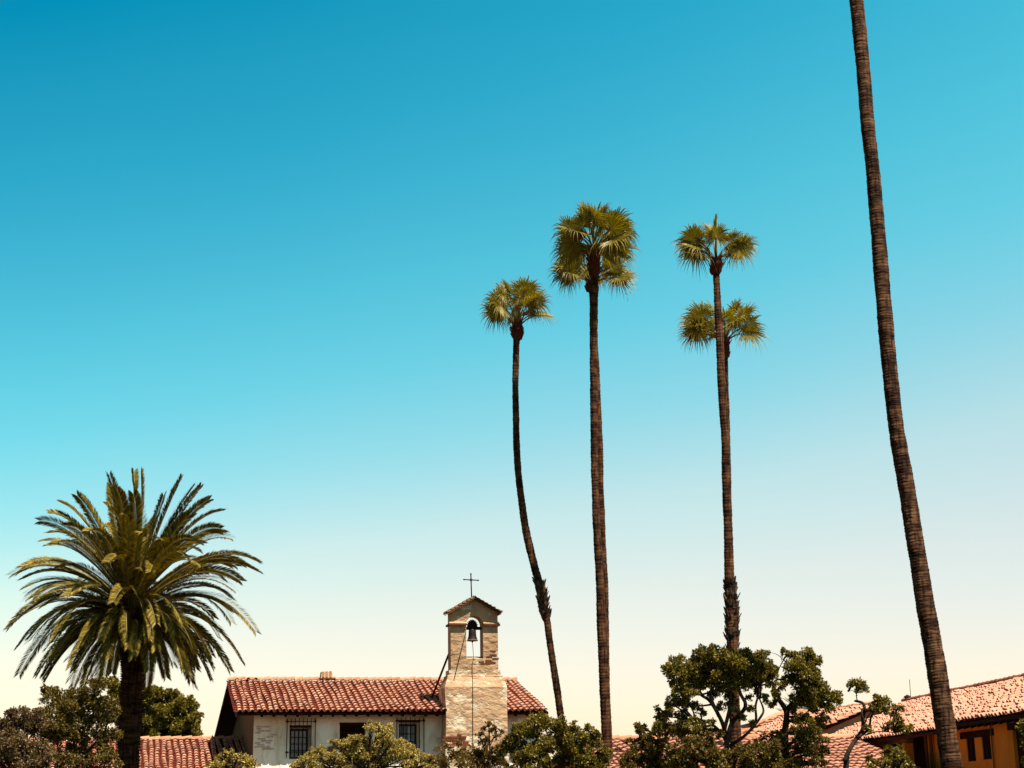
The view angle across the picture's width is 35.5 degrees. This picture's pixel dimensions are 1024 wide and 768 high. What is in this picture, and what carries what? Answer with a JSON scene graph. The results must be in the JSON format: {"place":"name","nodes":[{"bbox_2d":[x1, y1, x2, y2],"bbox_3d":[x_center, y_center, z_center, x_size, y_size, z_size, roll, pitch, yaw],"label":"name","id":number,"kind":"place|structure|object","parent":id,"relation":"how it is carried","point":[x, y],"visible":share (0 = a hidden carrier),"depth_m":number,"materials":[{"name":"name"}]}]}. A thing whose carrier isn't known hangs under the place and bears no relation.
{"place":"outdoors","nodes":[
{"label":"outdoors","id":0,"kind":"place"},
{"bbox_2d":[9,735,247,767],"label":"tiled roof","id":1,"kind":"structure","parent":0,"point":[160,752],"depth_m":64.74,"materials":[{"name":"tile"}]},
{"bbox_2d":[0,0,1023,767],"label":"sky","id":2,"kind":"structure","parent":0,"point":[251,251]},
{"bbox_2d":[741,709,807,727],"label":"hipped house","id":3,"kind":"structure","parent":0,"point":[766,720],"depth_m":74.57,"materials":[{"name":"tile"}]},
{"bbox_2d":[831,673,1023,767],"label":"courtyard wing","id":4,"kind":"structure","parent":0,"point":[988,715],"depth_m":48.82,"materials":[{"name":"tile"}]},
{"bbox_2d":[967,738,975,760],"bbox_3d":[13.596,10.783,47.195,0.060,0.654,0.654,0,-15,-4],"label":"window","id":5,"kind":"structure","parent":4,"relation":"in","point":[971,743],"depth_m":47.23,"materials":[{"name":"black glass"}]},
{"bbox_2d":[982,736,991,758],"bbox_3d":[13.678,10.445,45.971,0.060,0.636,0.660,0,-15,-4],"label":"window","id":6,"kind":"structure","parent":4,"relation":"in","point":[986,740],"depth_m":46.02,"materials":[{"name":"black glass"}]},
{"bbox_2d":[1016,730,1023,767],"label":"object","id":7,"kind":"structure","parent":4,"relation":"in","point":[1020,749],"depth_m":43.77,"materials":[{"name":"green wood"}]},
{"label":"ground","id":8,"kind":"structure","parent":0,"visible":0},
{"bbox_2d":[0,704,59,767],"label":"leafy tree","id":9,"kind":"object","parent":8,"relation":"on","point":[16,750],"visible":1,"depth_m":40.82,"materials":[{"name":"green plant"}]},
{"bbox_2d":[29,676,123,767],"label":"leafy tree","id":10,"kind":"object","parent":8,"relation":"on","point":[71,713],"visible":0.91,"depth_m":43.95,"materials":[{"name":"green plant"}]},
{"bbox_2d":[3,467,262,767],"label":"date palm","id":11,"kind":"object","parent":8,"relation":"on","point":[135,617],"visible":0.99,"depth_m":49.16,"materials":[{"name":"green plant"}]},
{"bbox_2d":[106,676,203,739],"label":"oak tree","id":12,"kind":"object","parent":8,"relation":"on","point":[182,716],"visible":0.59,"depth_m":81.81,"materials":[{"name":"green plant"}]},
{"bbox_2d":[204,747,258,767],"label":"shrub","id":13,"kind":"object","parent":8,"relation":"on","point":[234,760],"visible":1,"depth_m":43.93,"materials":[{"name":"green plant"}]},
{"bbox_2d":[289,719,437,767],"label":"shrub","id":14,"kind":"object","parent":8,"relation":"on","point":[367,757],"visible":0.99,"depth_m":39.90,"materials":[{"name":"green plant"}]},
{"bbox_2d":[214,671,547,767],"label":"chapel house","id":15,"kind":"structure","parent":8,"relation":"on","point":[273,723],"depth_m":63.23,"materials":[{"name":"red tile"}]},
{"bbox_2d":[289,729,307,758],"bbox_3d":[-8.307,13.992,62.185,0.736,1.137,0.070,3,-15,-13],"label":"window","id":16,"kind":"structure","parent":15,"relation":"in","point":[300,739],"depth_m":62.21,"materials":[{"name":"grey wood"}]},
{"bbox_2d":[339,725,364,756],"bbox_3d":[-6.285,14.032,62.697,1.023,1.332,0.070,3,-15,-13],"label":"window","id":17,"kind":"structure","parent":15,"relation":"in","point":[345,730],"depth_m":62.79,"materials":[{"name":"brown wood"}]},
{"bbox_2d":[399,724,416,758],"bbox_3d":[-4.144,14.130,63.179,0.747,1.361,0.070,3,-15,-13],"label":"window","id":18,"kind":"structure","parent":15,"relation":"in","point":[405,727],"depth_m":63.27,"materials":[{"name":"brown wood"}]},
{"bbox_2d":[425,732,508,767],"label":"shrub","id":19,"kind":"object","parent":8,"relation":"on","point":[476,758],"visible":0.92,"depth_m":38.74,"materials":[{"name":"green plant"}]},
{"bbox_2d":[431,573,508,767],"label":"bell tower","id":20,"kind":"structure","parent":8,"relation":"on","point":[469,705],"depth_m":63.55,"materials":[{"name":"stone"}]},
{"bbox_2d":[472,643,473,683],"bbox_3d":[-1.543,12.320,63.450,0.065,4.156,0.952,-1,-15,0],"label":"bell rope","id":21,"kind":"object","parent":20,"relation":"attached to","point":[472,665],"visible":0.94,"depth_m":63.84,"materials":[{"name":"beige fabric"}]},
{"bbox_2d":[466,619,480,642],"bbox_3d":[-1.602,9.969,64.543,0.685,0.951,0.450,12,-20,-41],"label":"church bell","id":22,"kind":"object","parent":20,"relation":"hanging from","point":[472,627],"visible":1,"depth_m":64.47,"materials":[{"name":"brown metal"}]},
{"bbox_2d":[475,721,504,767],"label":"shrub","id":23,"kind":"object","parent":8,"relation":"on","point":[483,729],"visible":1,"depth_m":38.56,"materials":[{"name":"green plant"}]},
{"bbox_2d":[479,275,568,767],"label":"fan palm","id":24,"kind":"object","parent":8,"relation":"on","point":[528,298],"visible":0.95,"depth_m":53.65,"materials":[{"name":"brown plant"}]},
{"bbox_2d":[495,711,613,767],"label":"leafy tree","id":25,"kind":"object","parent":8,"relation":"on","point":[562,742],"visible":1,"depth_m":37.93,"materials":[{"name":"green plant"}]},
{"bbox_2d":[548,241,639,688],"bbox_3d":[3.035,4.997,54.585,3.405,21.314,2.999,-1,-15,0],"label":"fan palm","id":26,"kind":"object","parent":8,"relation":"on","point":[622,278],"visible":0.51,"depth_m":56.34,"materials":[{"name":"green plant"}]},
{"bbox_2d":[549,199,639,761],"bbox_3d":[2.926,4.077,50.559,3.153,21.050,3.051,-1,-15,0],"label":"fan palm","id":27,"kind":"object","parent":8,"relation":"on","point":[616,226],"visible":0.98,"depth_m":52.15,"materials":[{"name":"green plant"}]},
{"bbox_2d":[617,704,678,767],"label":"leafy tree","id":28,"kind":"object","parent":8,"relation":"on","point":[651,747],"visible":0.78,"depth_m":37.98,"materials":[{"name":"green plant"}]},
{"bbox_2d":[652,643,779,763],"bbox_3d":[4.716,8.470,36.472,3.057,5.244,1.893,-1,-15,0],"label":"branching tree","id":29,"kind":"object","parent":8,"relation":"on","point":[726,672],"visible":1,"depth_m":36.68,"materials":[{"name":"green plant"}]},
{"bbox_2d":[671,213,760,766],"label":"fan palm","id":30,"kind":"object","parent":8,"relation":"on","point":[692,242],"visible":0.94,"depth_m":49.73,"materials":[{"name":"brown plant"}]},
{"bbox_2d":[661,727,771,739],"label":"range","id":31,"kind":"structure","parent":8,"relation":"on","point":[760,730],"depth_m":59.16,"materials":[{"name":"ceramic"}]},
{"bbox_2d":[675,298,768,481],"bbox_3d":[7.311,5.956,53.249,2.804,18.654,2.821,-12,-18,36],"label":"fan palm","id":32,"kind":"object","parent":8,"relation":"on","point":[698,328],"visible":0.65,"depth_m":55.13,"materials":[{"name":"green plant"}]},
{"bbox_2d":[548,733,920,767],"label":"cloister range","id":33,"kind":"structure","parent":8,"relation":"on","point":[838,744],"depth_m":51.44,"materials":[{"name":"tile"}]},
{"bbox_2d":[663,723,830,767],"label":"shrub","id":34,"kind":"object","parent":8,"relation":"on","point":[685,754],"visible":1,"depth_m":35.41,"materials":[{"name":"green plant"}]},
{"bbox_2d":[767,646,843,761],"bbox_3d":[6.987,8.693,37.318,1.843,5.176,1.393,-1,-15,0],"label":"branching tree","id":35,"kind":"object","parent":8,"relation":"on","point":[812,693],"visible":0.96,"depth_m":37.63,"materials":[{"name":"green plant"}]},
{"bbox_2d":[757,701,890,733],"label":"gabled house","id":36,"kind":"structure","parent":8,"relation":"on","point":[841,717],"depth_m":63.92,"materials":[{"name":"tile"}]},
{"bbox_2d":[842,676,914,767],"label":"leaning tree","id":37,"kind":"object","parent":8,"relation":"on","point":[861,686],"visible":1,"depth_m":35.23,"materials":[{"name":"green plant"}]},
{"bbox_2d":[865,743,914,767],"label":"shrub","id":38,"kind":"object","parent":8,"relation":"on","point":[893,757],"visible":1,"depth_m":35.89,"materials":[{"name":"green plant"}]},
{"bbox_2d":[849,0,962,767],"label":"fan palm","id":39,"kind":"object","parent":8,"relation":"on","point":[943,715],"visible":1,"depth_m":34.73,"materials":[{"name":"brown plant"}]},
{"bbox_2d":[1015,719,1023,766],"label":"shrub","id":40,"kind":"object","parent":8,"relation":"on","point":[1021,726],"visible":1,"depth_m":32.18,"materials":[{"name":"green plant"}]}
]}

